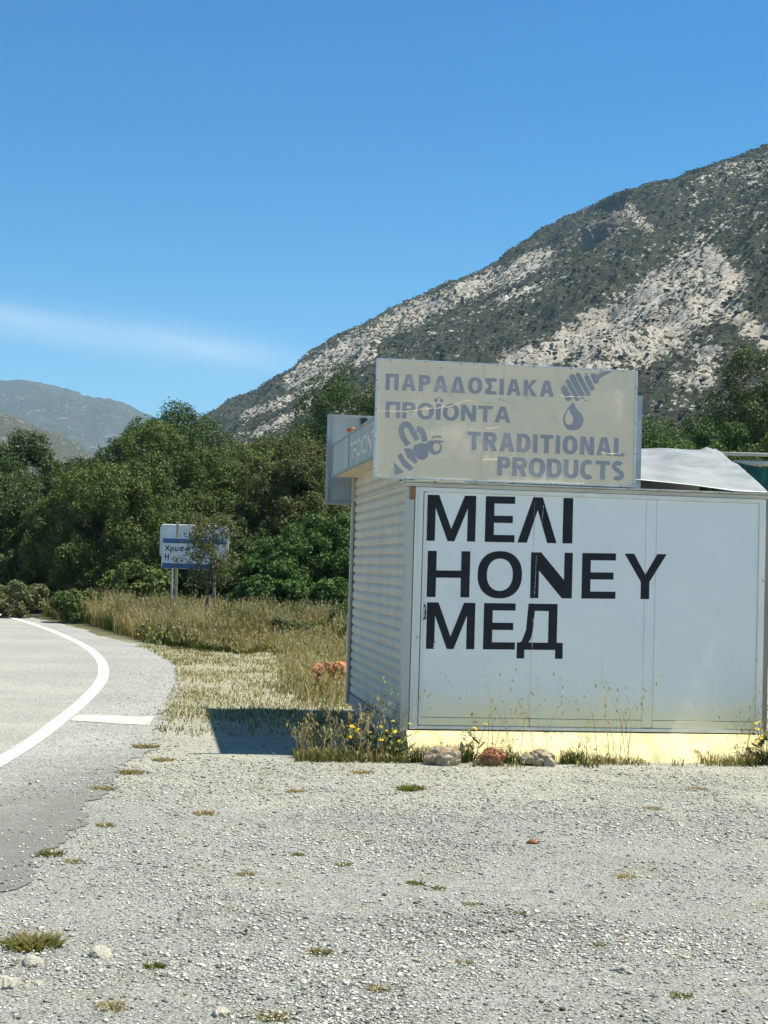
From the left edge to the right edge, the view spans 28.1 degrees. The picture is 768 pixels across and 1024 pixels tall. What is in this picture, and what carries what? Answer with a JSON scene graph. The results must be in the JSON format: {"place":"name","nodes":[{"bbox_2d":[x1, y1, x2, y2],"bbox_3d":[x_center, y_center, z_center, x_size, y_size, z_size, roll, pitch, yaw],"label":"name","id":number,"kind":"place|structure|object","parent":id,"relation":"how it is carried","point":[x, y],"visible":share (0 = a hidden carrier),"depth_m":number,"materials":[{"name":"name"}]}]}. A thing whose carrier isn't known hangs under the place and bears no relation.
{"place":"outdoors","nodes":[
{"label":"outdoors","id":0,"kind":"place"},
{"bbox_2d":[0,410,94,477],"bbox_3d":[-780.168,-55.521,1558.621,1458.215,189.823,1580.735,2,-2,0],"label":"hill","id":1,"kind":"structure","parent":0,"point":[62,446],"depth_m":1652.29,"materials":[{"name":"stone"}]},
{"bbox_2d":[0,617,97,754],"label":"road","id":2,"kind":"structure","parent":0,"point":[46,677],"depth_m":20.55,"materials":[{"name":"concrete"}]},
{"bbox_2d":[0,614,108,766],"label":"edge line","id":3,"kind":"object","parent":2,"relation":"on","point":[53,725],"visible":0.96,"depth_m":16.29,"materials":[{"name":"white paint"}]},
{"bbox_2d":[0,380,161,455],"bbox_3d":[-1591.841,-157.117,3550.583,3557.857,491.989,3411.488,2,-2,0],"label":"hill","id":4,"kind":"structure","parent":0,"point":[89,423],"depth_m":3759.85,"materials":[{"name":"stone"}]},
{"bbox_2d":[41,584,347,654],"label":"tall grass","id":5,"kind":"structure","parent":0,"point":[201,627],"depth_m":31.07,"materials":[{"name":"plant"}]},
{"bbox_2d":[0,578,767,1023],"bbox_3d":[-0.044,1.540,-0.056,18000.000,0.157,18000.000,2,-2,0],"label":"ground","id":6,"kind":"structure","parent":0,"point":[480,882],"depth_m":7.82,"materials":[{"name":"gravel"}]},
{"bbox_2d":[0,975,20,989],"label":"loose stone","id":7,"kind":"object","parent":6,"relation":"on","point":[7,982],"visible":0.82,"depth_m":5.70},
{"bbox_2d":[0,579,49,617],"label":"roadside shrub","id":8,"kind":"object","parent":6,"relation":"on","point":[21,599],"visible":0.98,"depth_m":40.18,"materials":[{"name":"green plant"}]},
{"bbox_2d":[15,954,43,967],"bbox_3d":[-1.394,1.770,6.040,0.123,0.059,0.090,1,-2,18],"label":"loose stone","id":9,"kind":"object","parent":6,"relation":"on","point":[30,961],"visible":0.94,"depth_m":6.02,"materials":[{"name":"stone"}]},
{"bbox_2d":[25,980,41,986],"bbox_3d":[-1.313,1.774,5.762,0.063,0.047,0.069,2,-2,0],"label":"loose stone","id":10,"kind":"object","parent":6,"relation":"on","point":[35,983],"visible":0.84,"depth_m":5.74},
{"bbox_2d":[0,548,67,607],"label":"bush","id":11,"kind":"object","parent":6,"relation":"on","point":[28,578],"visible":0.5,"depth_m":45.35,"materials":[{"name":"green plant"}]},
{"bbox_2d":[0,928,71,952],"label":"weed tuft","id":12,"kind":"object","parent":6,"relation":"on","point":[25,940],"visible":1,"depth_m":6.33,"materials":[{"name":"green plant"}]},
{"bbox_2d":[0,470,78,579],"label":"dense tree","id":13,"kind":"object","parent":6,"relation":"on","point":[7,482],"visible":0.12,"depth_m":52.30,"materials":[{"name":"green plant"}]},
{"bbox_2d":[0,427,88,539],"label":"dense tree","id":14,"kind":"object","parent":6,"relation":"on","point":[11,460],"visible":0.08,"depth_m":59.21,"materials":[{"name":"green plant"}]},
{"bbox_2d":[34,847,66,857],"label":"weed tuft","id":15,"kind":"object","parent":6,"relation":"on","point":[46,852],"visible":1,"depth_m":8.28,"materials":[{"name":"green plant"}]},
{"bbox_2d":[0,467,136,591],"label":"dense tree","id":16,"kind":"object","parent":6,"relation":"on","point":[11,509],"visible":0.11,"depth_m":48.84,"materials":[{"name":"green plant"}]},
{"bbox_2d":[61,857,87,863],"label":"weed tuft","id":17,"kind":"object","parent":6,"relation":"on","point":[75,861],"visible":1,"depth_m":8.12,"materials":[{"name":"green plant"}]},
{"bbox_2d":[49,588,104,622],"bbox_3d":[-7.762,2.366,38.368,1.316,0.950,1.694,1,-2,28],"label":"roadside shrub","id":18,"kind":"object","parent":6,"relation":"on","point":[66,609],"visible":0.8,"depth_m":37.80,"materials":[{"name":"green plant"}]},
{"bbox_2d":[0,614,182,891],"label":"road shoulder","id":19,"kind":"object","parent":6,"relation":"on","point":[124,658],"visible":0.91,"depth_m":12.50},
{"bbox_2d":[90,784,118,790],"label":"weed tuft","id":20,"kind":"object","parent":19,"relation":"on","point":[105,788],"visible":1,"depth_m":10.68,"materials":[{"name":"green plant"}]},
{"bbox_2d":[71,715,153,724],"bbox_3d":[-2.701,2.067,15.316,0.840,0.001,0.867,2,-2,0],"label":"cross marking","id":21,"kind":"object","parent":19,"relation":"on","point":[146,720],"visible":1,"depth_m":15.32,"materials":[{"name":"paint"}]},
{"bbox_2d":[129,742,161,748],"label":"weed tuft","id":22,"kind":"object","parent":19,"relation":"on","point":[140,745],"visible":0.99,"depth_m":13.12,"materials":[{"name":"green plant"}]},
{"bbox_2d":[61,450,134,553],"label":"dense tree","id":23,"kind":"object","parent":6,"relation":"on","point":[90,460],"visible":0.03,"depth_m":65.82,"materials":[{"name":"green plant"}]},
{"bbox_2d":[87,945,111,958],"bbox_3d":[-1.151,1.792,6.216,0.101,0.075,0.110,3,-2,-32],"label":"loose stone","id":24,"kind":"object","parent":6,"relation":"on","point":[99,951],"visible":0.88,"depth_m":6.19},
{"bbox_2d":[95,822,115,827],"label":"weed tuft","id":25,"kind":"object","parent":6,"relation":"on","point":[110,824],"visible":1,"depth_m":9.23,"materials":[{"name":"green plant"}]},
{"bbox_2d":[17,459,196,597],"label":"bushy tree","id":26,"kind":"object","parent":6,"relation":"on","point":[72,547],"visible":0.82,"depth_m":44.22,"materials":[{"name":"green plant"}]},
{"bbox_2d":[92,998,129,1011],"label":"weed tuft","id":27,"kind":"object","parent":6,"relation":"on","point":[112,1003],"visible":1,"depth_m":5.50,"materials":[{"name":"green plant"}]},
{"bbox_2d":[115,769,145,774],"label":"weed tuft","id":28,"kind":"object","parent":6,"relation":"on","point":[128,771],"visible":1,"depth_m":11.52,"materials":[{"name":"green plant"}]},
{"bbox_2d":[95,560,183,600],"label":"bush","id":29,"kind":"object","parent":6,"relation":"on","point":[143,578],"visible":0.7,"depth_m":41.97,"materials":[{"name":"green plant"}]},
{"bbox_2d":[137,624,166,646],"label":"flowering weed","id":30,"kind":"object","parent":6,"relation":"on","point":[159,641],"visible":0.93,"depth_m":28.52,"materials":[{"name":"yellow plant"}]},
{"bbox_2d":[140,960,167,969],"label":"weed tuft","id":31,"kind":"object","parent":6,"relation":"on","point":[155,965],"visible":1,"depth_m":6.06,"materials":[{"name":"green plant"}]},
{"bbox_2d":[139,621,180,635],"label":"herb clump","id":32,"kind":"object","parent":6,"relation":"on","point":[145,626],"visible":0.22,"depth_m":30.40,"materials":[{"name":"green plant"}]},
{"bbox_2d":[151,757,174,761],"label":"weed tuft","id":33,"kind":"object","parent":6,"relation":"on","point":[162,759],"visible":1,"depth_m":12.31,"materials":[{"name":"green plant"}]},
{"bbox_2d":[93,420,241,596],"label":"bushy tree","id":34,"kind":"object","parent":6,"relation":"on","point":[173,460],"visible":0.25,"depth_m":51.31,"materials":[{"name":"green plant"}]},
{"bbox_2d":[94,397,244,477],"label":"dense tree","id":35,"kind":"object","parent":6,"relation":"on","point":[194,429],"visible":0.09,"depth_m":68.06,"materials":[{"name":"green plant"}]},
{"bbox_2d":[161,521,227,606],"bbox_3d":[-4.453,1.593,35.939,1.530,2.730,0.085,2,-2,0],"label":"place sign","id":36,"kind":"object","parent":6,"relation":"on","point":[170,546],"visible":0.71,"depth_m":35.92,"materials":[{"name":"white metal"}]},
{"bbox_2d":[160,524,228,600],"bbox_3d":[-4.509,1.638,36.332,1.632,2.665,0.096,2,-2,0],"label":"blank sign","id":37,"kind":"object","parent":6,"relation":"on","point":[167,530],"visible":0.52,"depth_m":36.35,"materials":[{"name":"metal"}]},
{"bbox_2d":[193,809,219,815],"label":"weed tuft","id":38,"kind":"object","parent":6,"relation":"on","point":[207,812],"visible":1,"depth_m":9.76,"materials":[{"name":"green plant"}]},
{"bbox_2d":[168,506,248,608],"bbox_3d":[-3.795,1.219,32.924,1.770,2.836,1.359,2,-2,0],"label":"sapling","id":39,"kind":"object","parent":6,"relation":"on","point":[210,546],"visible":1,"depth_m":32.88,"materials":[{"name":"green plant"}]},
{"bbox_2d":[178,562,255,600],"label":"bush","id":40,"kind":"object","parent":6,"relation":"on","point":[185,584],"visible":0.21,"depth_m":42.23,"materials":[{"name":"green plant"}]},
{"bbox_2d":[212,1006,230,1017],"bbox_3d":[-0.577,1.775,5.425,0.065,0.055,0.080,2,-2,-13],"label":"loose stone","id":41,"kind":"object","parent":6,"relation":"on","point":[222,1011],"visible":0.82,"depth_m":5.40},
{"bbox_2d":[179,512,280,587],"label":"dense tree","id":42,"kind":"object","parent":6,"relation":"on","point":[241,543],"visible":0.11,"depth_m":45.68,"materials":[{"name":"green plant"}]},
{"bbox_2d":[166,439,297,574],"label":"bushy tree","id":43,"kind":"object","parent":6,"relation":"on","point":[223,475],"visible":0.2,"depth_m":52.31,"materials":[{"name":"green plant"}]},
{"bbox_2d":[213,608,270,626],"bbox_3d":[-2.982,2.347,31.881,1.257,0.699,1.292,0,-3,36],"label":"herb clump","id":44,"kind":"object","parent":6,"relation":"on","point":[228,614],"visible":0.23,"depth_m":31.70,"materials":[{"name":"green plant"}]},
{"bbox_2d":[235,870,256,875],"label":"weed tuft","id":45,"kind":"object","parent":6,"relation":"on","point":[249,874],"visible":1,"depth_m":7.95,"materials":[{"name":"green plant"}]},
{"bbox_2d":[217,437,279,510],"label":"bushy tree","id":46,"kind":"object","parent":6,"relation":"on","point":[266,446],"visible":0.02,"depth_m":61.56,"materials":[{"name":"green plant"}]},
{"bbox_2d":[139,643,375,738],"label":"straw grass","id":47,"kind":"structure","parent":6,"relation":"on","point":[216,674],"depth_m":18.28,"materials":[{"name":"plant"}]},
{"bbox_2d":[224,573,313,606],"bbox_3d":[-2.854,2.284,40.315,2.465,1.353,1.990,3,-2,-28],"label":"bush","id":48,"kind":"object","parent":6,"relation":"on","point":[279,588],"visible":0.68,"depth_m":39.91,"materials":[{"name":"green plant"}]},
{"bbox_2d":[226,534,314,594],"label":"bushy tree","id":49,"kind":"object","parent":6,"relation":"on","point":[272,560],"visible":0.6,"depth_m":41.60,"materials":[{"name":"green plant"}]},
{"bbox_2d":[253,1008,294,1022],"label":"weed tuft","id":50,"kind":"object","parent":6,"relation":"on","point":[275,1015],"visible":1,"depth_m":5.38,"materials":[{"name":"green plant"}]},
{"bbox_2d":[221,436,350,577],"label":"bushy tree","id":51,"kind":"object","parent":6,"relation":"on","point":[284,482],"visible":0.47,"depth_m":46.97,"materials":[{"name":"green plant"}]},
{"bbox_2d":[268,616,316,634],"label":"herb clump","id":52,"kind":"object","parent":6,"relation":"on","point":[286,622],"visible":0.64,"depth_m":29.92,"materials":[{"name":"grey plant"}]},
{"bbox_2d":[285,788,304,792],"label":"weed tuft","id":53,"kind":"object","parent":6,"relation":"on","point":[294,790],"visible":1,"depth_m":10.83,"materials":[{"name":"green plant"}]},
{"bbox_2d":[279,437,325,522],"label":"bushy tree","id":54,"kind":"object","parent":6,"relation":"on","point":[311,445],"visible":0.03,"depth_m":59.55,"materials":[{"name":"green plant"}]},
{"bbox_2d":[272,623,350,707],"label":"straw stalks","id":55,"kind":"object","parent":6,"relation":"on","point":[330,655],"visible":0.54,"depth_m":21.45,"materials":[{"name":"beige plant"}]},
{"bbox_2d":[248,360,375,516],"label":"dense tree","id":56,"kind":"object","parent":6,"relation":"on","point":[323,406],"visible":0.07,"depth_m":76.70,"materials":[{"name":"green plant"}]},
{"bbox_2d":[279,510,350,582],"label":"bushy tree","id":57,"kind":"object","parent":6,"relation":"on","point":[320,536],"visible":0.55,"depth_m":42.15,"materials":[{"name":"green plant"}]},
{"bbox_2d":[295,700,338,748],"bbox_3d":[-0.575,1.839,13.091,0.372,0.481,0.363,2,-2,0],"label":"flowering weed","id":58,"kind":"object","parent":6,"relation":"on","point":[316,725],"visible":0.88,"depth_m":13.08,"materials":[{"name":"green plant"}]},
{"bbox_2d":[287,576,348,607],"bbox_3d":[-1.418,2.281,39.103,2.095,1.360,1.990,1,-2,28],"label":"bush","id":59,"kind":"object","parent":6,"relation":"on","point":[334,589],"visible":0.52,"depth_m":38.37,"materials":[{"name":"green plant"}]},
{"bbox_2d":[306,946,332,955],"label":"weed tuft","id":60,"kind":"object","parent":6,"relation":"on","point":[324,951],"visible":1,"depth_m":6.38,"materials":[{"name":"green plant"}]},
{"bbox_2d":[311,661,345,682],"bbox_3d":[-0.581,2.167,20.564,0.783,0.358,0.488,2,-2,0],"label":"rubble heap","id":61,"kind":"object","parent":6,"relation":"on","point":[318,666],"visible":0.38,"depth_m":20.50,"materials":[{"name":"stone"}]},
{"bbox_2d":[317,610,347,628],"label":"herb clump","id":62,"kind":"object","parent":6,"relation":"on","point":[331,617],"visible":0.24,"depth_m":31.36,"materials":[{"name":"green plant"}]},
{"bbox_2d":[328,602,347,615],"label":"herb clump","id":63,"kind":"object","parent":6,"relation":"on","point":[344,607],"visible":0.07,"depth_m":32.85,"materials":[{"name":"green plant"}]},
{"bbox_2d":[290,743,411,763],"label":"weeds","id":64,"kind":"object","parent":6,"relation":"on","point":[298,755],"visible":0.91,"depth_m":12.61,"materials":[{"name":"green plant"}]},
{"bbox_2d":[284,689,425,761],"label":"oat grass","id":65,"kind":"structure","parent":6,"relation":"on","point":[341,723],"depth_m":12.88,"materials":[{"name":"plant"}]},
{"bbox_2d":[347,769,374,773],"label":"weed tuft","id":66,"kind":"object","parent":6,"relation":"on","point":[362,772],"visible":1,"depth_m":11.92,"materials":[{"name":"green plant"}]},
{"bbox_2d":[344,725,387,755],"bbox_3d":[-0.162,1.936,12.849,0.390,0.295,0.259,2,-2,0],"label":"flowering weed","id":67,"kind":"object","parent":6,"relation":"on","point":[358,733],"visible":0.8,"depth_m":12.86,"materials":[{"name":"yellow plant"}]},
{"bbox_2d":[363,982,391,992],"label":"weed tuft","id":68,"kind":"object","parent":6,"relation":"on","point":[376,987],"visible":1,"depth_m":5.79,"materials":[{"name":"green plant"}]},
{"bbox_2d":[368,720,418,759],"bbox_3d":[0.101,1.908,12.778,0.318,0.361,0.381,0,-3,42],"label":"flowering weed","id":69,"kind":"object","parent":6,"relation":"on","point":[394,742],"visible":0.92,"depth_m":12.77,"materials":[{"name":"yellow plant"}]},
{"bbox_2d":[393,783,424,791],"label":"weed tuft","id":70,"kind":"object","parent":6,"relation":"on","point":[406,787],"visible":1,"depth_m":11.04,"materials":[{"name":"green plant"}]},
{"bbox_2d":[405,879,425,885],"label":"weed tuft","id":71,"kind":"object","parent":6,"relation":"on","point":[416,883],"visible":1,"depth_m":7.84,"materials":[{"name":"green plant"}]},
{"bbox_2d":[423,746,460,765],"bbox_3d":[0.474,2.025,12.598,0.322,0.213,0.237,2,-2,-17],"label":"boulder","id":72,"kind":"object","parent":6,"relation":"on","point":[443,756],"visible":0.85,"depth_m":12.54,"materials":[{"name":"stone"}]},
{"bbox_2d":[454,958,476,965],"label":"weed tuft","id":73,"kind":"object","parent":6,"relation":"on","point":[470,962],"visible":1,"depth_m":6.24,"materials":[{"name":"green plant"}]},
{"bbox_2d":[454,723,487,754],"bbox_3d":[0.735,1.938,12.878,0.194,0.341,0.289,4,-3,-43],"label":"flowering weed","id":74,"kind":"object","parent":6,"relation":"on","point":[469,732],"visible":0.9,"depth_m":12.90,"materials":[{"name":"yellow plant"}]},
{"bbox_2d":[476,747,505,765],"bbox_3d":[0.885,2.045,12.661,0.240,0.220,0.180,2,-2,-6],"label":"boulder","id":75,"kind":"object","parent":6,"relation":"on","point":[495,755],"visible":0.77,"depth_m":12.59,"materials":[{"name":"red stone"}]},
{"bbox_2d":[403,741,587,764],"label":"weeds","id":76,"kind":"object","parent":6,"relation":"on","point":[563,759],"visible":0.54,"depth_m":12.79,"materials":[{"name":"green plant"}]},
{"bbox_2d":[526,838,538,843],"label":"loose stone","id":77,"kind":"object","parent":6,"relation":"on","point":[532,841],"visible":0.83,"depth_m":8.97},
{"bbox_2d":[469,756,598,767],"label":"weeds","id":78,"kind":"object","parent":6,"relation":"on","point":[585,764],"visible":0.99,"depth_m":12.63,"materials":[{"name":"green plant"}]},
{"bbox_2d":[520,748,554,766],"bbox_3d":[1.274,2.045,12.736,0.296,0.178,0.170,1,-2,11],"label":"boulder","id":79,"kind":"object","parent":6,"relation":"on","point":[539,756],"visible":0.88,"depth_m":12.67,"materials":[{"name":"stone"}]},
{"bbox_2d":[336,459,767,763],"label":"honey stall","id":80,"kind":"object","parent":6,"relation":"on","point":[461,585],"visible":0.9,"depth_m":13.38,"materials":[{"name":"paint"}]},
{"bbox_2d":[331,416,374,476],"bbox_3d":[-0.273,-0.631,15.082,0.038,0.369,3.990,2,-2,-8],"label":"fascia sign","id":81,"kind":"object","parent":80,"relation":"attached to","point":[354,448],"visible":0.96,"depth_m":15.18,"materials":[{"name":"metal"}]},
{"bbox_2d":[325,414,506,504],"bbox_3d":[0.483,-0.549,17.243,2.274,1.005,0.059,2,-2,-8],"label":"sign","id":82,"kind":"object","parent":80,"relation":"attached to","point":[338,490],"visible":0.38,"depth_m":17.11,"materials":[{"name":"metal"}]},
{"bbox_2d":[420,492,533,726],"bbox_3d":[0.803,0.840,13.244,0.953,1.996,0.054,2,-2,-8],"label":"door panel","id":83,"kind":"structure","parent":80,"relation":"in","point":[464,670],"depth_m":13.22,"materials":[{"name":"white paint"}]},
{"bbox_2d":[373,358,642,488],"bbox_3d":[1.044,-0.749,13.611,2.371,1.032,0.750,2,-2,-8],"label":"banner sign","id":84,"kind":"object","parent":80,"relation":"attached to","point":[480,422],"visible":0.99,"depth_m":13.26,"materials":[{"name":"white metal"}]},
{"bbox_2d":[529,496,645,727],"bbox_3d":[1.774,0.873,13.386,1.002,1.996,0.054,2,-2,-8],"label":"door panel","id":85,"kind":"structure","parent":80,"relation":"in","point":[599,638],"depth_m":13.37,"materials":[{"name":"white paint"}]},
{"bbox_2d":[635,447,767,492],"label":"tin sheet","id":86,"kind":"object","parent":80,"relation":"on","point":[710,468],"visible":0.47,"depth_m":14.42,"materials":[{"name":"metal"}]},
{"bbox_2d":[651,500,758,729],"bbox_3d":[2.830,0.909,13.540,0.940,1.996,0.054,2,-2,-8],"label":"door panel","id":87,"kind":"structure","parent":80,"relation":"in","point":[705,606],"depth_m":13.52,"materials":[{"name":"white paint"}]},
{"bbox_2d":[613,964,633,973],"bbox_3d":[0.965,1.849,6.189,0.089,0.046,0.062,0,-3,37],"label":"loose stone","id":88,"kind":"object","parent":6,"relation":"on","point":[623,968],"visible":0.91,"depth_m":6.17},
{"bbox_2d":[611,872,636,879],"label":"weed tuft","id":89,"kind":"object","parent":6,"relation":"on","point":[624,876],"visible":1,"depth_m":8.14,"materials":[{"name":"beige plant"}]},
{"bbox_2d":[641,416,695,449],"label":"bushy tree","id":90,"kind":"object","parent":6,"relation":"on","point":[657,440],"visible":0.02,"depth_m":45.72,"materials":[{"name":"green plant"}]},
{"bbox_2d":[581,750,757,766],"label":"weeds","id":91,"kind":"object","parent":6,"relation":"on","point":[723,763],"visible":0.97,"depth_m":13.03,"materials":[{"name":"green plant"}]},
{"bbox_2d":[670,990,695,999],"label":"weed tuft","id":92,"kind":"object","parent":6,"relation":"on","point":[672,993],"visible":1,"depth_m":5.84,"materials":[{"name":"green plant"}]},
{"bbox_2d":[659,342,767,459],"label":"dense tree","id":93,"kind":"object","parent":6,"relation":"on","point":[747,409],"visible":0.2,"depth_m":57.70,"materials":[{"name":"green plant"}]},
{"bbox_2d":[674,417,758,490],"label":"bushy tree","id":94,"kind":"object","parent":6,"relation":"on","point":[702,437],"visible":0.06,"depth_m":44.54,"materials":[{"name":"green plant"}]},
{"bbox_2d":[711,686,767,764],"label":"oat grass","id":95,"kind":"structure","parent":6,"relation":"on","point":[749,732],"depth_m":13.21,"materials":[{"name":"plant"}]},
{"bbox_2d":[718,452,767,492],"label":"netting frame","id":96,"kind":"object","parent":6,"relation":"on","point":[759,475],"visible":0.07,"depth_m":18.97,"materials":[{"name":"metal"}]},
{"bbox_2d":[730,743,767,766],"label":"weeds","id":97,"kind":"object","parent":6,"relation":"on","point":[765,761],"visible":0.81,"depth_m":13.17,"materials":[{"name":"green plant"}]},
{"bbox_2d":[737,431,767,467],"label":"bushy tree","id":98,"kind":"object","parent":6,"relation":"on","point":[764,446],"visible":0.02,"depth_m":42.64,"materials":[{"name":"green plant"}]},
{"bbox_2d":[748,721,767,762],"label":"flowering weed","id":99,"kind":"object","parent":6,"relation":"on","point":[762,742],"visible":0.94,"depth_m":13.26,"materials":[{"name":"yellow plant"}]},
{"bbox_2d":[0,0,767,421],"label":"sky","id":100,"kind":"structure","parent":0,"point":[197,196],"materials":[{"name":"blue"}]},
{"bbox_2d":[185,145,767,449],"bbox_3d":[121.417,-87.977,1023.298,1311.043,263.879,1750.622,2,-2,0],"label":"mountain","id":101,"kind":"structure","parent":0,"point":[632,344],"depth_m":663.85,"materials":[{"name":"stone"}]},
{"bbox_2d":[118,144,767,549],"bbox_3d":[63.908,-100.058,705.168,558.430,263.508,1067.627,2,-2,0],"label":"mountain scrub","id":102,"kind":"object","parent":101,"relation":"on","point":[586,218],"visible":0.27,"depth_m":723.43,"materials":[{"name":"plant"}]},
{"bbox_2d":[581,227,601,251],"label":"crag","id":103,"kind":"structure","parent":101,"relation":"on","point":[590,239],"depth_m":769.76,"materials":[{"name":"stone"}]},
{"bbox_2d":[588,215,624,238],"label":"crag","id":104,"kind":"structure","parent":101,"relation":"on","point":[616,222],"depth_m":767.10,"materials":[{"name":"stone"}]},
{"bbox_2d":[600,227,616,240],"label":"crag","id":105,"kind":"structure","parent":101,"relation":"on","point":[608,230],"depth_m":764.53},
{"bbox_2d":[608,210,625,220],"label":"crag","id":106,"kind":"structure","parent":101,"relation":"on","point":[613,213],"depth_m":776.73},
{"bbox_2d":[382,659,658,763],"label":"oat grass","id":107,"kind":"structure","parent":0,"point":[520,714],"depth_m":13.00,"materials":[{"name":"plant"}]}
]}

